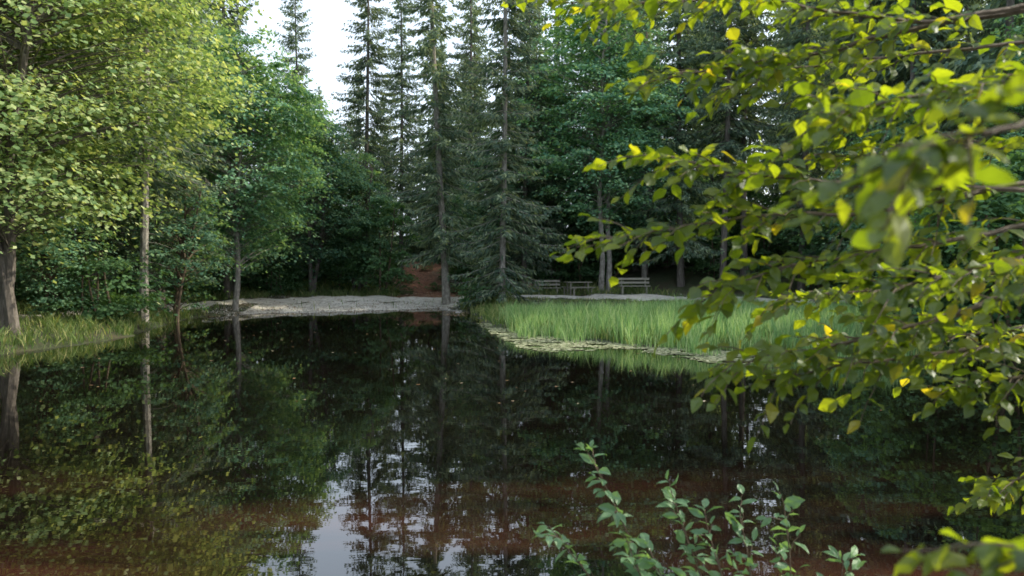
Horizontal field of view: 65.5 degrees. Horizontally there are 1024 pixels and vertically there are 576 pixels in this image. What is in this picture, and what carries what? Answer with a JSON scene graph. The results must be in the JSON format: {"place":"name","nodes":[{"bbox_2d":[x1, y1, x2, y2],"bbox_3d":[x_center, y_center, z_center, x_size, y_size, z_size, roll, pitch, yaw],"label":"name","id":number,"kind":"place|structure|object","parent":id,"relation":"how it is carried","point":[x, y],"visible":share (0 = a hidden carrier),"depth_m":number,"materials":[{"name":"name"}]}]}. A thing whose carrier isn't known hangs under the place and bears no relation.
{"place":"outdoors","nodes":[
{"label":"outdoors","id":0,"kind":"place"},
{"bbox_2d":[241,300,458,313],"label":"gravel beach","id":1,"kind":"structure","parent":0,"point":[284,307],"depth_m":40.68,"materials":[{"name":"grey gravel"}]},
{"bbox_2d":[18,294,859,319],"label":"gravel path","id":2,"kind":"structure","parent":0,"point":[378,298],"depth_m":42.85,"materials":[{"name":"grey gravel"}]},
{"bbox_2d":[201,293,667,314],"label":"pebbles","id":3,"kind":"object","parent":2,"relation":"on","point":[404,304],"visible":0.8,"depth_m":40.22,"materials":[{"name":"grey stone"}]},
{"bbox_2d":[0,308,1023,575],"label":"pond water","id":4,"kind":"structure","parent":0,"point":[258,446],"depth_m":9.16,"materials":[{"name":"black liquid"}]},
{"bbox_2d":[477,323,791,363],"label":"lily pads","id":5,"kind":"object","parent":4,"relation":"on","point":[556,346],"visible":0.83,"depth_m":21.73,"materials":[{"name":"green plant"}]},
{"bbox_2d":[0,229,1023,360],"bbox_3d":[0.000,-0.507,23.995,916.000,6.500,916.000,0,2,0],"label":"ground","id":6,"kind":"structure","parent":0,"point":[665,278],"depth_m":48.05,"materials":[{"name":"brown soil"}]},
{"bbox_2d":[0,177,133,317],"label":"hazel bush","id":7,"kind":"object","parent":6,"relation":"on","point":[45,284],"visible":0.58,"depth_m":26.02,"materials":[{"name":"green plant"}]},
{"bbox_2d":[15,0,179,310],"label":"maple tree","id":8,"kind":"object","parent":6,"relation":"on","point":[119,243],"visible":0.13,"depth_m":30.94,"materials":[{"name":"green plant"}]},
{"bbox_2d":[35,5,163,295],"bbox_3d":[-18.501,-11.236,35.483,6.431,25.164,6.444,0,2,8],"label":"spruce tree","id":9,"kind":"object","parent":6,"relation":"on","point":[101,279],"depth_m":35.68,"materials":[{"name":"green plant"}]},
{"bbox_2d":[0,0,226,265],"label":"linden tree","id":10,"kind":"object","parent":6,"relation":"on","point":[109,147],"visible":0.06,"depth_m":26.47,"materials":[{"name":"green plant"}]},
{"bbox_2d":[48,0,234,321],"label":"birch tree","id":11,"kind":"object","parent":6,"relation":"on","point":[144,237],"visible":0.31,"depth_m":29.10,"materials":[{"name":"green plant"}]},
{"bbox_2d":[0,0,285,338],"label":"linden tree","id":12,"kind":"object","parent":6,"relation":"on","point":[27,124],"visible":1,"depth_m":22.34,"materials":[{"name":"green plant"}]},
{"bbox_2d":[84,0,234,311],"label":"spruce tree","id":13,"kind":"object","parent":6,"relation":"on","point":[193,160],"visible":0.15,"depth_m":33.95,"materials":[{"name":"green plant"}]},
{"bbox_2d":[94,166,252,321],"bbox_3d":[-13.022,-1.520,31.744,6.115,6.681,6.550,-1,2,-39],"label":"hazel bush","id":14,"kind":"object","parent":6,"relation":"on","point":[182,262],"visible":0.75,"depth_m":31.30,"materials":[{"name":"green plant"}]},
{"bbox_2d":[165,0,286,292],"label":"spruce tree","id":15,"kind":"object","parent":6,"relation":"on","point":[235,23],"visible":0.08,"depth_m":44.91,"materials":[{"name":"green plant"}]},
{"bbox_2d":[153,27,341,310],"bbox_3d":[-12.895,-5.431,38.018,9.628,13.745,11.042,-1,2,-29],"label":"maple tree","id":16,"kind":"object","parent":6,"relation":"on","point":[260,222],"visible":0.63,"depth_m":37.13,"materials":[{"name":"green plant"}]},
{"bbox_2d":[164,66,331,298],"bbox_3d":[-15.567,-5.351,41.596,9.654,12.775,10.635,1,2,33],"label":"maple tree","id":17,"kind":"object","parent":6,"relation":"on","point":[226,281],"visible":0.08,"depth_m":41.99,"materials":[{"name":"green plant"}]},
{"bbox_2d":[267,0,329,274],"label":"spruce tree","id":18,"kind":"object","parent":6,"relation":"on","point":[295,39],"visible":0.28,"depth_m":53.38,"materials":[{"name":"green plant"}]},
{"bbox_2d":[245,107,382,292],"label":"maple tree","id":19,"kind":"object","parent":6,"relation":"on","point":[309,248],"visible":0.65,"depth_m":46.40,"materials":[{"name":"green plant"}]},
{"bbox_2d":[3,265,703,403],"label":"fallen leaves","id":20,"kind":"object","parent":6,"relation":"on","point":[354,308],"visible":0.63,"depth_m":41.09,"materials":[{"name":"brown plant"}]},
{"bbox_2d":[301,149,406,291],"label":"maple tree","id":21,"kind":"object","parent":6,"relation":"on","point":[367,193],"visible":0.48,"depth_m":48.23,"materials":[{"name":"green plant"}]},
{"bbox_2d":[330,0,414,286],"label":"spruce tree","id":22,"kind":"object","parent":6,"relation":"on","point":[356,99],"visible":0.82,"depth_m":51.13,"materials":[{"name":"green plant"}]},
{"bbox_2d":[361,0,446,278],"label":"spruce tree","id":23,"kind":"object","parent":6,"relation":"on","point":[404,140],"visible":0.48,"depth_m":55.28,"materials":[{"name":"green plant"}]},
{"bbox_2d":[378,0,491,304],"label":"spruce tree","id":24,"kind":"object","parent":6,"relation":"on","point":[448,175],"visible":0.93,"depth_m":42.32,"materials":[{"name":"green plant"}]},
{"bbox_2d":[424,0,497,277],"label":"spruce tree","id":25,"kind":"object","parent":6,"relation":"on","point":[466,33],"visible":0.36,"depth_m":55.19,"materials":[{"name":"green plant"}]},
{"bbox_2d":[447,148,544,284],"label":"maple tree","id":26,"kind":"object","parent":6,"relation":"on","point":[475,207],"visible":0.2,"depth_m":48.09,"materials":[{"name":"green plant"}]},
{"bbox_2d":[437,0,570,307],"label":"spruce tree","id":27,"kind":"object","parent":6,"relation":"on","point":[510,212],"visible":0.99,"depth_m":38.40,"materials":[{"name":"green plant"}]},
{"bbox_2d":[0,0,1023,297],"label":"distant forest","id":28,"kind":"object","parent":6,"relation":"on","point":[972,60],"visible":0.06,"depth_m":51.06,"materials":[{"name":"green plant"}]},
{"bbox_2d":[0,276,1023,359],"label":"grass","id":29,"kind":"structure","parent":6,"relation":"on","point":[53,322],"depth_m":30.32,"materials":[{"name":"green plant"}]},
{"bbox_2d":[14,149,1023,359],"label":"undergrowth","id":30,"kind":"object","parent":6,"relation":"on","point":[1003,204],"visible":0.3,"depth_m":43.21,"materials":[{"name":"green plant"}]},
{"bbox_2d":[471,0,577,294],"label":"spruce tree","id":31,"kind":"object","parent":6,"relation":"on","point":[527,258],"visible":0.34,"depth_m":47.57,"materials":[{"name":"green plant"}]},
{"bbox_2d":[472,58,616,283],"bbox_3d":[2.001,-7.183,50.390,10.393,14.940,11.919,0,2,8],"label":"maple tree","id":32,"kind":"object","parent":6,"relation":"on","point":[551,201],"visible":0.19,"depth_m":49.42,"materials":[{"name":"green plant"}]},
{"bbox_2d":[535,280,559,293],"bbox_3d":[2.100,-0.010,46.617,1.500,0.926,0.490,0,2,-6],"label":"park bench","id":33,"kind":"object","parent":6,"relation":"on","point":[556,284],"visible":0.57,"depth_m":46.76,"materials":[{"name":"grey wood"}]},
{"bbox_2d":[563,282,595,295],"bbox_3d":[3.800,0.030,46.018,1.500,0.782,1.620,-1,2,-20],"label":"picnic table","id":34,"kind":"object","parent":6,"relation":"on","point":[575,287],"visible":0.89,"depth_m":45.68,"materials":[{"name":"grey wood"}]},
{"bbox_2d":[510,0,706,291],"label":"maple tree","id":35,"kind":"object","parent":6,"relation":"on","point":[599,63],"visible":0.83,"depth_m":45.09,"materials":[{"name":"green plant"}]},
{"bbox_2d":[618,278,650,293],"bbox_3d":[6.900,-0.117,45.014,1.800,0.926,0.490,0,2,-3],"label":"park bench","id":36,"kind":"object","parent":6,"relation":"on","point":[622,287],"visible":0.85,"depth_m":45.14,"materials":[{"name":"grey wood"}]},
{"bbox_2d":[560,47,733,277],"bbox_3d":[7.617,-7.577,50.081,11.847,14.940,10.330,-1,2,-25],"label":"maple tree","id":37,"kind":"object","parent":6,"relation":"on","point":[659,183],"visible":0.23,"depth_m":48.69,"materials":[{"name":"green plant"}]},
{"bbox_2d":[620,2,736,286],"bbox_3d":[10.016,-13.838,48.078,7.124,28.604,7.551,1,2,21],"label":"spruce tree","id":38,"kind":"object","parent":6,"relation":"on","point":[682,209],"visible":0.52,"depth_m":47.68,"materials":[{"name":"green plant"}]},
{"bbox_2d":[532,440,866,575],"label":"willow bush","id":39,"kind":"object","parent":6,"relation":"on","point":[644,541],"visible":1,"depth_m":2.42,"materials":[{"name":"green plant"}]},
{"bbox_2d":[496,289,942,362],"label":"reeds","id":40,"kind":"object","parent":6,"relation":"on","point":[662,318],"visible":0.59,"depth_m":23.76,"materials":[{"name":"green plant"}]},
{"bbox_2d":[669,0,789,290],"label":"spruce tree","id":41,"kind":"object","parent":6,"relation":"on","point":[728,145],"visible":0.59,"depth_m":46.40,"materials":[{"name":"green plant"}]},
{"bbox_2d":[693,5,794,275],"bbox_3d":[14.323,-15.038,48.320,6.843,30.036,7.159,1,2,43],"label":"spruce tree","id":42,"kind":"object","parent":6,"relation":"on","point":[747,38],"visible":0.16,"depth_m":48.14,"materials":[{"name":"green plant"}]},
{"bbox_2d":[501,0,1023,575],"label":"beech tree","id":43,"kind":"object","parent":6,"relation":"on","point":[939,170],"visible":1,"depth_m":1.97,"materials":[{"name":"green plant"}]},
{"bbox_2d":[736,0,855,290],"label":"spruce tree","id":44,"kind":"object","parent":6,"relation":"on","point":[800,35],"visible":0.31,"depth_m":45.28,"materials":[{"name":"green plant"}]},
{"bbox_2d":[788,0,910,243],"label":"spruce tree","id":45,"kind":"object","parent":6,"relation":"on","point":[838,40],"visible":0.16,"depth_m":42.71,"materials":[{"name":"green plant"}]},
{"bbox_2d":[798,89,937,275],"bbox_3d":[17.194,-3.971,36.327,7.124,9.734,7.849,0,2,-7],"label":"maple tree","id":46,"kind":"object","parent":6,"relation":"on","point":[883,126],"visible":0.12,"depth_m":35.58,"materials":[{"name":"green plant"}]},
{"bbox_2d":[854,0,984,160],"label":"spruce tree","id":47,"kind":"object","parent":6,"relation":"on","point":[934,12],"visible":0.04,"depth_m":40.06,"materials":[{"name":"green plant"}]},
{"bbox_2d":[910,0,1023,84],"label":"spruce tree","id":48,"kind":"object","parent":6,"relation":"on","point":[974,37],"visible":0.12,"depth_m":36.53,"materials":[{"name":"green plant"}]},
{"bbox_2d":[945,0,1023,228],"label":"maple tree","id":49,"kind":"object","parent":6,"relation":"on","point":[1017,110],"visible":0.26,"depth_m":30.05,"materials":[{"name":"green plant"}]},
{"bbox_2d":[62,0,986,235],"label":"sky","id":50,"kind":"structure","parent":0,"point":[328,18],"materials":[{"name":"white"}]}
]}

